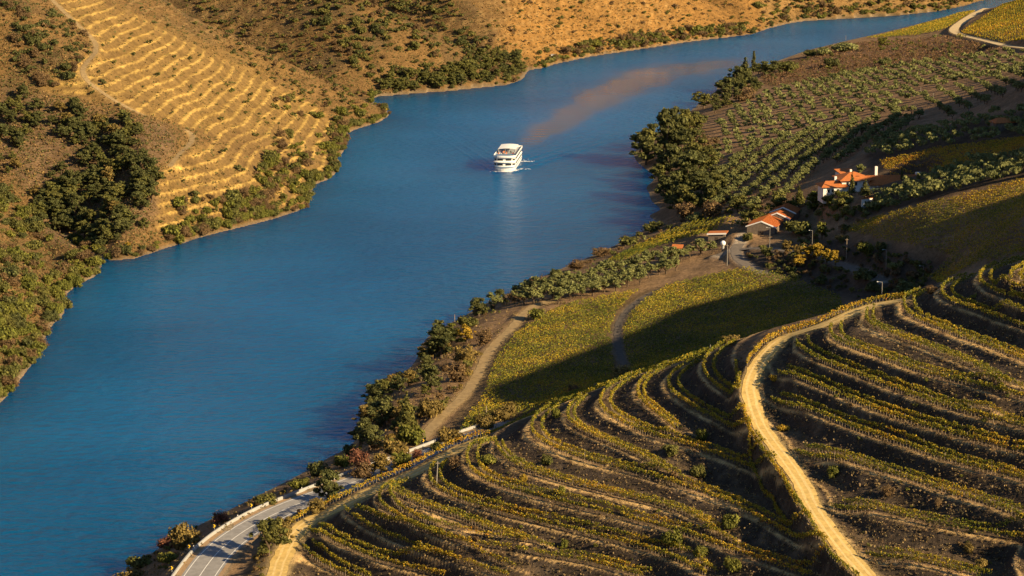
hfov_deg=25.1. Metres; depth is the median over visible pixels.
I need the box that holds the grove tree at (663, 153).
[659,152,666,174]
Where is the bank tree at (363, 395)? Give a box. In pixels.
[361,389,377,400]
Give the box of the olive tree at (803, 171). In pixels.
[798,166,809,178]
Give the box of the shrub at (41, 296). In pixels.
[38,293,47,299]
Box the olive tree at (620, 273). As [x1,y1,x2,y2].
[611,269,626,284]
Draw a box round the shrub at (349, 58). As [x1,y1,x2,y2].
[347,56,359,63]
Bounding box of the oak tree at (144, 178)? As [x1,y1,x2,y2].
[133,176,149,187]
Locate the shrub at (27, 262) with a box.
[24,260,40,267]
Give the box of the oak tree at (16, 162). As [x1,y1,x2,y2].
[8,158,21,169]
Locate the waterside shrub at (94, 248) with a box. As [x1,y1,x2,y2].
[90,244,101,252]
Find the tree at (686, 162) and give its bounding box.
[670,149,708,190]
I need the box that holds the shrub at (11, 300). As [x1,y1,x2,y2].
[0,295,17,303]
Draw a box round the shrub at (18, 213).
[13,210,28,218]
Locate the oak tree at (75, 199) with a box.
[68,193,85,214]
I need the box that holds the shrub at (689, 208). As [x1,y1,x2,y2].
[675,202,695,218]
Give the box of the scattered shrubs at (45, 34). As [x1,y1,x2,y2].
[1,1,92,84]
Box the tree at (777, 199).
[766,191,792,210]
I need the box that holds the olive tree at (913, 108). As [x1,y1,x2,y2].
[906,105,916,113]
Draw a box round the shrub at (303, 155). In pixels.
[299,152,308,159]
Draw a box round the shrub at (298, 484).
[286,478,309,489]
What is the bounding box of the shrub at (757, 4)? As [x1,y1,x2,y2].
[752,1,764,7]
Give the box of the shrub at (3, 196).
[0,193,7,201]
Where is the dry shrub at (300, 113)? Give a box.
[296,109,303,115]
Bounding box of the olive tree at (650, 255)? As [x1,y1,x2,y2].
[641,250,655,262]
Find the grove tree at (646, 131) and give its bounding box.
[629,127,654,148]
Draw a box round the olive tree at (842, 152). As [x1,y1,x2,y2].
[835,150,847,161]
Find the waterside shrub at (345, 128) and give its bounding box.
[341,125,350,133]
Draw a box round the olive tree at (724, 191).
[719,189,729,194]
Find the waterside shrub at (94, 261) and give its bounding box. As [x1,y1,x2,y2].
[84,255,101,266]
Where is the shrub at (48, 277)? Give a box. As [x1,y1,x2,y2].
[41,275,53,283]
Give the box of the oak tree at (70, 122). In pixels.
[65,116,81,134]
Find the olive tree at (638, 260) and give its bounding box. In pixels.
[633,254,648,264]
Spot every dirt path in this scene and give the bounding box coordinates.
[420,300,553,443]
[614,287,666,367]
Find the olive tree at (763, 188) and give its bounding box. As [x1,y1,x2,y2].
[758,185,769,198]
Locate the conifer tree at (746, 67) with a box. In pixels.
[740,57,754,83]
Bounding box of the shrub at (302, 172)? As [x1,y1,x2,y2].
[300,169,309,176]
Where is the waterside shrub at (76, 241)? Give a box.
[72,237,83,245]
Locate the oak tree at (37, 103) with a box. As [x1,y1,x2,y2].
[27,98,44,110]
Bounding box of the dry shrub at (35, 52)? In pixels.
[31,48,40,57]
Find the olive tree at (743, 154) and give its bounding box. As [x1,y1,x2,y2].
[732,150,745,161]
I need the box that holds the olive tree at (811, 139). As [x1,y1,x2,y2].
[805,137,814,146]
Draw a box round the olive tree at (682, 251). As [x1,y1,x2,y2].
[673,248,688,261]
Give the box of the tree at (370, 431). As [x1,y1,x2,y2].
[354,417,384,449]
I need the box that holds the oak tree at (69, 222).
[60,216,77,231]
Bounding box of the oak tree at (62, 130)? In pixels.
[52,124,72,138]
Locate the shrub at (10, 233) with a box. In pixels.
[5,230,15,237]
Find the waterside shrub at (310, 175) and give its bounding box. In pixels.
[304,171,313,179]
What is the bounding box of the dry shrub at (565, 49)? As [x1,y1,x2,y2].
[559,46,571,53]
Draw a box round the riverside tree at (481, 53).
[475,48,486,59]
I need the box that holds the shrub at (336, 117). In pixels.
[332,115,343,121]
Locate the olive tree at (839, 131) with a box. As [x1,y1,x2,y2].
[836,129,841,138]
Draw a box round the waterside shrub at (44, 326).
[35,318,50,332]
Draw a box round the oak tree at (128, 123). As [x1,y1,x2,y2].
[121,119,136,135]
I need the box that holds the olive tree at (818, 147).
[811,145,822,154]
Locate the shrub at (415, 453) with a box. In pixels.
[412,448,422,458]
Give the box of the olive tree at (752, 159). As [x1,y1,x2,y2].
[744,155,756,165]
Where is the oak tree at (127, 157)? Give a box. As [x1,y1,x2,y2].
[124,153,130,164]
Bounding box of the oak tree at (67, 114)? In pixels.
[57,112,72,124]
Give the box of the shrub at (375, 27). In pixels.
[371,24,381,32]
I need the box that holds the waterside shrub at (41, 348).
[28,342,46,357]
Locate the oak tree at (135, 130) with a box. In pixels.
[131,124,143,135]
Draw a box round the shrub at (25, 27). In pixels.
[15,24,29,30]
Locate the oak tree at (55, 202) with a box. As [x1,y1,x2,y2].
[42,197,64,213]
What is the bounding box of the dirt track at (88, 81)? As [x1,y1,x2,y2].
[51,0,194,165]
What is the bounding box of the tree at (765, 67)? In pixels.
[755,61,776,76]
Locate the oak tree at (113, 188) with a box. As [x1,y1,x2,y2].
[108,183,125,197]
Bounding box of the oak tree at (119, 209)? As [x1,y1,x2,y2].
[111,204,123,212]
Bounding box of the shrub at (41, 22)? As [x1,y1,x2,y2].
[38,20,49,26]
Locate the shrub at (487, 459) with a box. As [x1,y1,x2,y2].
[480,453,496,464]
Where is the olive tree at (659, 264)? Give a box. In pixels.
[651,260,665,274]
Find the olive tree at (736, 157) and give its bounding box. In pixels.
[731,155,739,166]
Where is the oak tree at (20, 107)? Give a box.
[12,102,25,114]
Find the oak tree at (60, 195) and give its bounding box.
[47,192,67,204]
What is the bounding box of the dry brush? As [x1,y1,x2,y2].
[759,35,999,85]
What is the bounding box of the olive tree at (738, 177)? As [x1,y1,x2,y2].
[734,174,743,181]
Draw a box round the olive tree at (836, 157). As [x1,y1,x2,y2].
[831,153,841,161]
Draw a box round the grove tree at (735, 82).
[731,77,744,88]
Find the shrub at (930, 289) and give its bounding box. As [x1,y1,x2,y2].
[924,285,937,293]
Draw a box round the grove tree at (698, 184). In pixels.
[686,170,711,193]
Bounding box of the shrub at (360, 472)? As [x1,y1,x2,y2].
[347,460,374,478]
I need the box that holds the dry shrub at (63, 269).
[55,262,71,274]
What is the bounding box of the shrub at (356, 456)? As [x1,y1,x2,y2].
[346,448,370,466]
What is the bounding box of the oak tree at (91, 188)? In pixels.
[84,184,101,197]
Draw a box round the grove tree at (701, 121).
[690,114,704,128]
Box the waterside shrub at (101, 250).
[96,246,106,253]
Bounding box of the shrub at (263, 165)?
[257,162,268,171]
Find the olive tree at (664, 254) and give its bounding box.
[654,250,669,260]
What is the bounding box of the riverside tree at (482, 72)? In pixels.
[478,69,487,78]
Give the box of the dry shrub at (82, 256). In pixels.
[74,250,94,262]
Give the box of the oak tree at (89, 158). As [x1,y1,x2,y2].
[81,156,92,166]
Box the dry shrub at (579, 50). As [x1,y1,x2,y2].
[573,48,581,54]
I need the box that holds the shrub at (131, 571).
[112,567,145,575]
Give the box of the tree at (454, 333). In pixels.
[445,327,465,344]
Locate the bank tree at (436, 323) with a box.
[431,319,444,330]
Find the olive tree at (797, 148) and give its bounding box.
[792,145,803,154]
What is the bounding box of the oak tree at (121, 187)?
[115,184,128,198]
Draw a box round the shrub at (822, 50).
[814,47,831,54]
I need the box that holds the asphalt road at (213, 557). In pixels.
[181,420,509,575]
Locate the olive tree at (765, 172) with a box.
[763,169,770,180]
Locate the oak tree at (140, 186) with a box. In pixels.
[132,181,145,193]
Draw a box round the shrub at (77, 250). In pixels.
[71,248,84,253]
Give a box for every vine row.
[287,429,489,522]
[302,543,360,575]
[307,525,445,575]
[311,538,371,575]
[318,522,452,557]
[344,504,509,575]
[354,503,515,565]
[376,477,642,575]
[387,476,651,575]
[392,486,527,540]
[398,485,527,540]
[428,460,706,573]
[438,457,717,573]
[465,435,812,574]
[475,436,823,568]
[494,438,715,530]
[501,439,720,526]
[530,402,827,541]
[540,402,812,527]
[566,392,669,472]
[572,394,672,467]
[598,371,776,469]
[609,370,765,460]
[636,360,674,427]
[642,360,679,425]
[667,351,752,430]
[676,349,743,420]
[702,337,739,394]
[711,338,741,388]
[734,358,741,386]
[743,292,906,507]
[746,294,907,528]
[755,429,764,443]
[770,395,1023,481]
[777,368,1023,453]
[778,390,1023,474]
[784,479,828,551]
[786,363,1023,445]
[793,448,1023,519]
[795,338,1023,425]
[804,443,1023,511]
[805,333,1023,424]
[827,321,1023,397]
[827,547,859,575]
[831,502,1023,536]
[839,320,1023,390]
[842,496,1023,530]
[865,306,1005,388]
[866,550,980,575]
[871,303,1011,384]
[875,545,992,575]
[902,286,1023,359]
[912,288,1023,353]
[939,271,1023,326]
[950,272,1023,314]
[978,254,1023,299]
[988,256,1023,289]
[1008,260,1023,298]
[1018,266,1023,279]
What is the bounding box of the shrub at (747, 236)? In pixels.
[742,232,752,240]
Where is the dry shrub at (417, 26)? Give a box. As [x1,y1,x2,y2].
[412,23,421,30]
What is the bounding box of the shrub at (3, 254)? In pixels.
[0,247,7,259]
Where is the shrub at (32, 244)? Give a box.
[25,239,43,249]
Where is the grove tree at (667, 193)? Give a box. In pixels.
[663,190,673,207]
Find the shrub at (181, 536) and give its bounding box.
[167,522,201,549]
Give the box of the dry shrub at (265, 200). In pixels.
[261,196,268,203]
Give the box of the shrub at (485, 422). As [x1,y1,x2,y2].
[475,413,495,429]
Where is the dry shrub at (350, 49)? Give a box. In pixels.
[346,46,353,51]
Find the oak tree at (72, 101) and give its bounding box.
[67,97,80,108]
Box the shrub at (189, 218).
[185,214,194,221]
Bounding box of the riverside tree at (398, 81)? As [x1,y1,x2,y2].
[392,79,401,89]
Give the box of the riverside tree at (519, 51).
[515,48,522,57]
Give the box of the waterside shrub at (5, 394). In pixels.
[0,387,7,396]
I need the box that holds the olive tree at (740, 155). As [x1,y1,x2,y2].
[735,153,743,163]
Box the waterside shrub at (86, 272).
[81,267,92,276]
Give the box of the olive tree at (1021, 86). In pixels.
[1016,81,1023,91]
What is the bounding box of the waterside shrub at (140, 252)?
[137,249,144,255]
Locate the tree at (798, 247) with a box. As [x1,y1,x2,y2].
[793,244,802,253]
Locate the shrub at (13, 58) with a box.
[11,54,20,61]
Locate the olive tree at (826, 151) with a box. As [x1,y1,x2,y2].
[822,148,831,159]
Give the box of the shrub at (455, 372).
[438,359,468,381]
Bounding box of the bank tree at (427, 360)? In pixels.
[417,354,433,369]
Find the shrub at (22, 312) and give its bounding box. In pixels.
[18,309,26,317]
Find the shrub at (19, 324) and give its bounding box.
[14,321,26,329]
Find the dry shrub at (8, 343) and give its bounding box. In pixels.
[0,338,16,348]
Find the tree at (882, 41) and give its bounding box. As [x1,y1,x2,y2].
[874,37,891,47]
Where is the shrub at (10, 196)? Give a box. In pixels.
[3,193,14,201]
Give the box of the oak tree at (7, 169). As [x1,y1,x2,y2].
[3,166,12,174]
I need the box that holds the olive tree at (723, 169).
[717,167,727,174]
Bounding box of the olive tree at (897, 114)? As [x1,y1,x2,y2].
[893,111,901,120]
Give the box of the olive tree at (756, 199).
[746,196,760,204]
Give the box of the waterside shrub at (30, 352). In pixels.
[25,347,37,357]
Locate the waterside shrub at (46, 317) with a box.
[40,314,49,321]
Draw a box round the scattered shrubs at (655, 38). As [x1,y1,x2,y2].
[537,21,749,64]
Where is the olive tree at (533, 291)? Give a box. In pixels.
[525,286,543,302]
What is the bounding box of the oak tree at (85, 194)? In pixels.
[81,189,96,201]
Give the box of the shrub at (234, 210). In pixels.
[226,207,238,214]
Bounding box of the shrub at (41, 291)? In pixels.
[36,286,48,295]
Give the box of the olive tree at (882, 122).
[879,120,888,129]
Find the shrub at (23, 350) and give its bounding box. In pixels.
[13,346,27,355]
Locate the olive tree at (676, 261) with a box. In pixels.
[670,256,679,270]
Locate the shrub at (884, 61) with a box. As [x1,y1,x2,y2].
[877,57,892,64]
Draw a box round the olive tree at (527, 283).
[519,279,532,290]
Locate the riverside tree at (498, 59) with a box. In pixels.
[494,55,503,63]
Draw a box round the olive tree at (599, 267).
[589,261,606,275]
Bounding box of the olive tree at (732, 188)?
[724,185,737,192]
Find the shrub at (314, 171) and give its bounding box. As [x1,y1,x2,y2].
[309,168,320,174]
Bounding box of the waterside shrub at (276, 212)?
[272,207,279,215]
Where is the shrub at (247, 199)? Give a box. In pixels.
[245,197,254,201]
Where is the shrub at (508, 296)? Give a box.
[505,292,521,300]
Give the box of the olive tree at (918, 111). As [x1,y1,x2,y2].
[913,109,923,118]
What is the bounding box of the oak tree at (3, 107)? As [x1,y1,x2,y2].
[0,102,5,117]
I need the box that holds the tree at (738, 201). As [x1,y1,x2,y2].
[730,194,746,212]
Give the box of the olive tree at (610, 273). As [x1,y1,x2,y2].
[602,270,616,285]
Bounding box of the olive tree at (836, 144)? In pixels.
[831,141,839,153]
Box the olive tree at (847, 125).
[842,121,852,130]
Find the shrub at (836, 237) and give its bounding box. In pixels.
[834,234,849,240]
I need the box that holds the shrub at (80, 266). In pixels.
[72,263,84,272]
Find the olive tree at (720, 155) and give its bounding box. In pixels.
[714,153,724,162]
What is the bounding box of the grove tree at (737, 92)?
[733,90,743,101]
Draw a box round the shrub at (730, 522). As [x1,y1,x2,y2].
[721,513,740,529]
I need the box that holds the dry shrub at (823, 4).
[819,1,826,7]
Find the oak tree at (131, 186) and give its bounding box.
[125,183,137,192]
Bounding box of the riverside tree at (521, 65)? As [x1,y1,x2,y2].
[516,61,527,72]
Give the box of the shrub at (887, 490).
[881,484,895,496]
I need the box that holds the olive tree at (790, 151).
[787,149,795,160]
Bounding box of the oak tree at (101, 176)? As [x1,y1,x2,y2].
[95,168,107,181]
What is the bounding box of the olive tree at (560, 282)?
[552,278,573,296]
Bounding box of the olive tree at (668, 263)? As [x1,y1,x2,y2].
[659,258,674,273]
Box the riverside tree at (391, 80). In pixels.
[387,77,395,86]
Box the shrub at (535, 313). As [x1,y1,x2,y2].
[527,308,544,318]
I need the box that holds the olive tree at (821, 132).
[814,130,823,139]
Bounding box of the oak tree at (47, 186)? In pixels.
[39,181,60,193]
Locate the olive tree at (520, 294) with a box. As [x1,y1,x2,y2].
[511,287,531,304]
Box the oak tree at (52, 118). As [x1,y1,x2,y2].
[44,115,58,125]
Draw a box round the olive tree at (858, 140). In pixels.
[852,136,863,149]
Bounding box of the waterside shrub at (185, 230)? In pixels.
[180,225,191,235]
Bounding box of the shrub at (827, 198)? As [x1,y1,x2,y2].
[821,193,834,201]
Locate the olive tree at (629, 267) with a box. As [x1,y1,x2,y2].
[620,264,636,282]
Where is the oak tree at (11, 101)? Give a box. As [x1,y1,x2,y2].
[4,97,17,108]
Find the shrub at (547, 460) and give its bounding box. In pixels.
[540,454,552,464]
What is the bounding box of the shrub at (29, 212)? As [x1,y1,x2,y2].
[24,208,31,215]
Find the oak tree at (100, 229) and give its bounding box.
[99,225,115,239]
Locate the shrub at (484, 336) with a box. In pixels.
[474,329,492,344]
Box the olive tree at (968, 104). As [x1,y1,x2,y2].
[965,101,972,110]
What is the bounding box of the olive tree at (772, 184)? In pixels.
[766,180,780,191]
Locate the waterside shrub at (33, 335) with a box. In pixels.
[29,331,41,339]
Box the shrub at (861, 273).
[853,267,879,279]
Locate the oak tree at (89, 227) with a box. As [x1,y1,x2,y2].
[85,224,95,234]
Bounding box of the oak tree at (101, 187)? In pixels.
[93,182,105,197]
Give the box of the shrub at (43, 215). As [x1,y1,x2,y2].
[35,212,47,218]
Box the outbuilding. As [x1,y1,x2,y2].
[834,168,851,174]
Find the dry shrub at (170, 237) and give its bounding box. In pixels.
[165,233,173,240]
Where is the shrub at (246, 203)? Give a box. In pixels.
[240,201,249,207]
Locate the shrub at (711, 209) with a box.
[700,200,723,216]
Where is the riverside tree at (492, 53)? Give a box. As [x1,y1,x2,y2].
[488,49,496,56]
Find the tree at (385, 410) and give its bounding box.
[366,395,395,427]
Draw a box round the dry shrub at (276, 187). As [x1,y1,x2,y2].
[273,182,280,190]
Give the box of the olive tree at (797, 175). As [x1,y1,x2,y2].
[789,172,803,185]
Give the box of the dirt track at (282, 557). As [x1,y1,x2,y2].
[266,436,485,575]
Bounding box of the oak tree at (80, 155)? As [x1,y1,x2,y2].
[75,149,90,166]
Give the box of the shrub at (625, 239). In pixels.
[618,235,639,244]
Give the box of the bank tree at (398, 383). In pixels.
[388,375,407,394]
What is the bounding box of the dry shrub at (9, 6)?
[3,2,13,8]
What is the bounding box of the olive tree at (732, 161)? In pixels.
[728,156,737,169]
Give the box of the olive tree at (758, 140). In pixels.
[751,137,762,148]
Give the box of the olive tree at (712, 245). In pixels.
[706,240,717,253]
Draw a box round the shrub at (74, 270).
[67,266,78,274]
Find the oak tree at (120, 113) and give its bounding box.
[114,109,127,125]
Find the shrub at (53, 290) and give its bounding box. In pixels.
[45,285,60,295]
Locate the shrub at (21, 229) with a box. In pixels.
[15,227,25,232]
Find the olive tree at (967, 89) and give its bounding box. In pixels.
[965,86,974,92]
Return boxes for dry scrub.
[0,0,514,388]
[473,0,935,65]
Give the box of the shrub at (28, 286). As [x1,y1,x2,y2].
[20,281,36,290]
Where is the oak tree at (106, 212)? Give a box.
[97,207,107,215]
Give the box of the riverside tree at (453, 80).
[449,77,456,84]
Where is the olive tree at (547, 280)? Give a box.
[541,277,553,292]
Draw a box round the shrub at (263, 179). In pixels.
[255,176,268,183]
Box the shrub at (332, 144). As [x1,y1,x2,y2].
[323,140,335,149]
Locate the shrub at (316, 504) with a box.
[307,497,326,513]
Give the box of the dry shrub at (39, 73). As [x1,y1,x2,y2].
[31,69,45,79]
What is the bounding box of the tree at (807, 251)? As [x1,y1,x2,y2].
[798,246,812,260]
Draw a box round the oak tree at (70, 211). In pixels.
[60,208,74,218]
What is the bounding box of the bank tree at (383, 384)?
[372,378,393,397]
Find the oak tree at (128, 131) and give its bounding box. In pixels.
[122,127,132,137]
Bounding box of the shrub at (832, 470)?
[827,465,839,477]
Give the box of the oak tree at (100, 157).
[94,153,105,165]
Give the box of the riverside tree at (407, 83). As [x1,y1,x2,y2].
[395,77,409,88]
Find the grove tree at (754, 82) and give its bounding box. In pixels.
[745,76,763,86]
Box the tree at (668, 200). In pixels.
[663,184,683,212]
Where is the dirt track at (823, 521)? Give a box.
[741,299,901,575]
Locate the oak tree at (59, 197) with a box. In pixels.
[47,192,64,203]
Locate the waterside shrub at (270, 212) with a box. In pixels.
[264,208,273,216]
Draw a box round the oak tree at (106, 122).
[98,117,111,125]
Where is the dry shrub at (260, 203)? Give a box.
[249,199,263,205]
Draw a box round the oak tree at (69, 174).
[51,170,81,186]
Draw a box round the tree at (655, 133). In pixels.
[646,123,663,139]
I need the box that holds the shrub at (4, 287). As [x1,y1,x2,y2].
[0,280,9,291]
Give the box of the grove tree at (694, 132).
[690,127,705,138]
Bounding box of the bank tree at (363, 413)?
[352,404,377,420]
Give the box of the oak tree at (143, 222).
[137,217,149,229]
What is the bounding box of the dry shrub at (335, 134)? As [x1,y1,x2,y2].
[331,132,343,139]
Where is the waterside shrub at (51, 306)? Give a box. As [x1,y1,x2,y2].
[46,302,61,314]
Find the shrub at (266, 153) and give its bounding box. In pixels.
[262,149,276,158]
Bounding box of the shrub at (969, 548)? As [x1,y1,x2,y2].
[963,542,973,552]
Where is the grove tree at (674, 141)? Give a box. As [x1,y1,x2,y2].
[664,133,677,144]
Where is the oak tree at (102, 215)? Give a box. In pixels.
[98,212,107,218]
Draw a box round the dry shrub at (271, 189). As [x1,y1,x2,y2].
[266,188,276,197]
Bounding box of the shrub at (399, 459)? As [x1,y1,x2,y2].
[391,451,412,467]
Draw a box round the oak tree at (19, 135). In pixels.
[11,131,28,144]
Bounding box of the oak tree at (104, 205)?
[96,204,108,212]
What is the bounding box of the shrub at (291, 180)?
[286,178,298,185]
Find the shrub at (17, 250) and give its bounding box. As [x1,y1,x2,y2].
[6,246,26,256]
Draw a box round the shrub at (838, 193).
[834,190,848,196]
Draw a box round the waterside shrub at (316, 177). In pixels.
[313,173,320,180]
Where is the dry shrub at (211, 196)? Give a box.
[206,193,214,198]
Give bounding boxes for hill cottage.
[989,117,1016,131]
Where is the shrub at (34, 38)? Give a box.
[26,36,40,42]
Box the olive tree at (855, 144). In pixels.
[850,142,860,152]
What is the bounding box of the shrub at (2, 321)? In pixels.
[0,316,6,328]
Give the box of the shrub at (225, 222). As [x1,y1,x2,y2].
[220,219,231,226]
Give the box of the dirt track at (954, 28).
[949,8,1023,47]
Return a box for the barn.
[746,203,800,234]
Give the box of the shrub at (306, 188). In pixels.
[297,185,308,194]
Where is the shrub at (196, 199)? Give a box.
[191,194,200,203]
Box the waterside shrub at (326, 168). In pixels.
[323,165,331,171]
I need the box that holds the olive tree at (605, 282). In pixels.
[600,275,613,292]
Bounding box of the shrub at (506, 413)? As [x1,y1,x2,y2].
[487,402,519,421]
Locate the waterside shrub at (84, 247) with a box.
[81,245,89,250]
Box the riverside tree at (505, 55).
[500,52,511,62]
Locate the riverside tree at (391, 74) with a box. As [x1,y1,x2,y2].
[385,71,397,78]
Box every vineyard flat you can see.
[460,288,638,442]
[608,215,733,260]
[621,266,845,376]
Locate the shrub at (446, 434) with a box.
[436,426,463,442]
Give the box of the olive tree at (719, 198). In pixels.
[714,195,724,201]
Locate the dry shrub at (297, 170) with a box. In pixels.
[292,165,302,173]
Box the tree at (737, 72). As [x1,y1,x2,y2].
[727,65,748,82]
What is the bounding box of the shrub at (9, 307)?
[2,302,17,314]
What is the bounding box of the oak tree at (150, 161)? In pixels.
[141,157,157,171]
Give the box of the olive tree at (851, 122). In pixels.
[846,120,855,130]
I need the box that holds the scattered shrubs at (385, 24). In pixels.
[297,0,519,89]
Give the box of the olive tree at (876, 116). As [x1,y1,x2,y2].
[870,113,880,123]
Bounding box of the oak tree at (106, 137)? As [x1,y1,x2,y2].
[102,135,110,145]
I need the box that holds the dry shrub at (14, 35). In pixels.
[8,32,22,41]
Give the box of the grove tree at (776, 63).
[770,61,782,73]
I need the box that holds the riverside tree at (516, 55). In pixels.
[509,51,521,60]
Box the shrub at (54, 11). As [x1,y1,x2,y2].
[49,8,58,14]
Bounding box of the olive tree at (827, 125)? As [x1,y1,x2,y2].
[823,123,832,133]
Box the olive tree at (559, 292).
[550,286,567,303]
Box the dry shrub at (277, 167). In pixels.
[274,165,280,170]
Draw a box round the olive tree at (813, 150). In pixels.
[805,147,817,153]
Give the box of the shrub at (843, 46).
[828,42,858,50]
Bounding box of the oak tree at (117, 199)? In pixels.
[110,198,124,205]
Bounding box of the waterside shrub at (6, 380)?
[0,375,19,386]
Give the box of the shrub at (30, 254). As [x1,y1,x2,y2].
[28,252,39,259]
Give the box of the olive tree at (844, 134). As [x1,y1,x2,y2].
[839,132,853,139]
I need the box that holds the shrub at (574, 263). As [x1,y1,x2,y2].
[565,259,589,268]
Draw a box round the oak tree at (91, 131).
[85,125,98,139]
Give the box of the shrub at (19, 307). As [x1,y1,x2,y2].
[16,303,30,313]
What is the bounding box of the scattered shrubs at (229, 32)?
[185,0,367,114]
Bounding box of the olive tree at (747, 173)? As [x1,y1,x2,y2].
[743,170,753,181]
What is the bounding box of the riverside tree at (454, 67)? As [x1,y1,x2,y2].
[450,65,457,72]
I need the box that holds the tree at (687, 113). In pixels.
[674,108,698,128]
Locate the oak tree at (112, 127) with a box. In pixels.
[105,123,119,136]
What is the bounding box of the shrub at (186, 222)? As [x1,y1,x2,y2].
[179,220,190,226]
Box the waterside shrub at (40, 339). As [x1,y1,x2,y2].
[35,336,48,345]
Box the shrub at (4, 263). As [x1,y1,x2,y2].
[0,259,10,265]
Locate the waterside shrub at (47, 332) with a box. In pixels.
[43,329,51,335]
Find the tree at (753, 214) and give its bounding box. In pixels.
[739,204,766,220]
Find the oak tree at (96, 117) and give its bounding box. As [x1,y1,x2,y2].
[90,113,106,128]
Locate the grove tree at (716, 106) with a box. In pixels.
[710,101,721,112]
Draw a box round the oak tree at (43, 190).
[38,188,46,201]
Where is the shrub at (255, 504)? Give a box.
[250,500,258,507]
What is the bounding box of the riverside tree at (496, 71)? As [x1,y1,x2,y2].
[493,68,500,78]
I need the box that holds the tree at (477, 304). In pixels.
[467,297,489,316]
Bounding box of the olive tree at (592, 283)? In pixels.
[579,276,601,295]
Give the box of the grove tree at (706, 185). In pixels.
[695,178,723,200]
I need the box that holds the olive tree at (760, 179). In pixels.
[756,176,764,185]
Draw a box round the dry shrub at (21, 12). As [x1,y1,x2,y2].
[15,8,27,16]
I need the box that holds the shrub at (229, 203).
[223,199,233,206]
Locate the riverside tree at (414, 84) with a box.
[410,80,422,90]
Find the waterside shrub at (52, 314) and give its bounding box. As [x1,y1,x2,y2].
[41,309,61,321]
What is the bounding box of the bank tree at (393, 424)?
[389,420,397,431]
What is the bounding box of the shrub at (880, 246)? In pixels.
[874,241,886,252]
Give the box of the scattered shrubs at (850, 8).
[757,0,968,25]
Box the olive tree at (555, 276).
[548,272,564,283]
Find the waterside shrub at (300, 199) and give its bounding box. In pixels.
[296,195,305,202]
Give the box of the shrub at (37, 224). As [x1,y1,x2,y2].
[26,220,45,231]
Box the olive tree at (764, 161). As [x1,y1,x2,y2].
[761,158,769,167]
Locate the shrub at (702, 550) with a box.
[693,545,708,556]
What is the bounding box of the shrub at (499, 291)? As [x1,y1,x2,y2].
[494,288,503,296]
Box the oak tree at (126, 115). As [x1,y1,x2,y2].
[120,112,133,122]
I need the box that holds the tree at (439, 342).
[423,326,455,358]
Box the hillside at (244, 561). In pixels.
[138,1,1023,575]
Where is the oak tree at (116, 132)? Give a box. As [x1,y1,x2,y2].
[110,129,122,142]
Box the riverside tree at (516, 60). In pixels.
[512,57,521,66]
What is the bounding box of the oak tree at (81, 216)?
[75,212,84,220]
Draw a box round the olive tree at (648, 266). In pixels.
[642,262,656,278]
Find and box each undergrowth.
[147,471,322,568]
[248,509,305,575]
[342,293,1023,569]
[353,350,482,450]
[472,218,699,315]
[697,165,739,213]
[736,197,931,292]
[746,237,936,297]
[814,199,884,220]
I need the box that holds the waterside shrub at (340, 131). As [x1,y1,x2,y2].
[337,130,345,135]
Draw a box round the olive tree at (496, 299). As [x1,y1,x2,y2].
[486,292,502,309]
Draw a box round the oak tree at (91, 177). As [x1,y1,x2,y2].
[85,172,99,183]
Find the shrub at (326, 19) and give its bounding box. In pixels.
[322,15,331,22]
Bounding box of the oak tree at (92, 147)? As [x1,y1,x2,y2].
[86,141,100,156]
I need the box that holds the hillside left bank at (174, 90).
[0,0,982,401]
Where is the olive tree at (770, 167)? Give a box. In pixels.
[765,163,776,176]
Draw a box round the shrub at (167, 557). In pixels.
[157,552,178,563]
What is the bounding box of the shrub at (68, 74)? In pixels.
[63,70,76,78]
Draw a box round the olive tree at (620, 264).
[614,259,625,270]
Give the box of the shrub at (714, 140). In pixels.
[692,134,720,146]
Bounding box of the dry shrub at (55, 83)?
[51,81,60,86]
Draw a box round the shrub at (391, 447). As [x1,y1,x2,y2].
[380,439,409,455]
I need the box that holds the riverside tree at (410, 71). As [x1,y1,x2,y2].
[403,67,417,79]
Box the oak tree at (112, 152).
[108,148,117,157]
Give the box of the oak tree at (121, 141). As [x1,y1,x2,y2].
[110,134,126,147]
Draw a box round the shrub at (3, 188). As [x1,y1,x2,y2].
[0,182,8,193]
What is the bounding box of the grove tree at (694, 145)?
[681,137,711,153]
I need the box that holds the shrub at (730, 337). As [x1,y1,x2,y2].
[721,334,740,343]
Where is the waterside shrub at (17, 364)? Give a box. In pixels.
[9,361,21,374]
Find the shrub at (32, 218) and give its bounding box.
[23,216,43,224]
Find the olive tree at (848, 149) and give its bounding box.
[845,145,855,154]
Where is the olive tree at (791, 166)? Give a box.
[784,163,797,174]
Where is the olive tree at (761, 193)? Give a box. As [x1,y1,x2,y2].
[756,190,769,202]
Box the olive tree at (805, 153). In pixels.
[799,151,810,161]
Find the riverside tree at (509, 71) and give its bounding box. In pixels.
[504,70,514,75]
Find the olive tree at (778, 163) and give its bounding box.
[772,161,782,172]
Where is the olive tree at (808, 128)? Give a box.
[805,126,812,132]
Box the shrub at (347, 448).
[342,443,355,454]
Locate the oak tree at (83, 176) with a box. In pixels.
[76,171,89,186]
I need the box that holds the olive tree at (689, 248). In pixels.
[684,245,697,257]
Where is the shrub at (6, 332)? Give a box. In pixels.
[0,324,16,339]
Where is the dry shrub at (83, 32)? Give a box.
[79,29,89,35]
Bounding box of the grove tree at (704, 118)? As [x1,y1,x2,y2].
[692,111,708,129]
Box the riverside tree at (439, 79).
[434,76,446,88]
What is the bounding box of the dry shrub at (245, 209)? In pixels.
[238,207,248,211]
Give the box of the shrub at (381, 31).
[374,28,385,34]
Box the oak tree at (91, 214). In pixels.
[86,209,96,222]
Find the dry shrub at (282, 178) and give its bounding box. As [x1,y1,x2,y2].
[274,173,287,181]
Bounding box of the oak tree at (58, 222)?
[52,215,65,232]

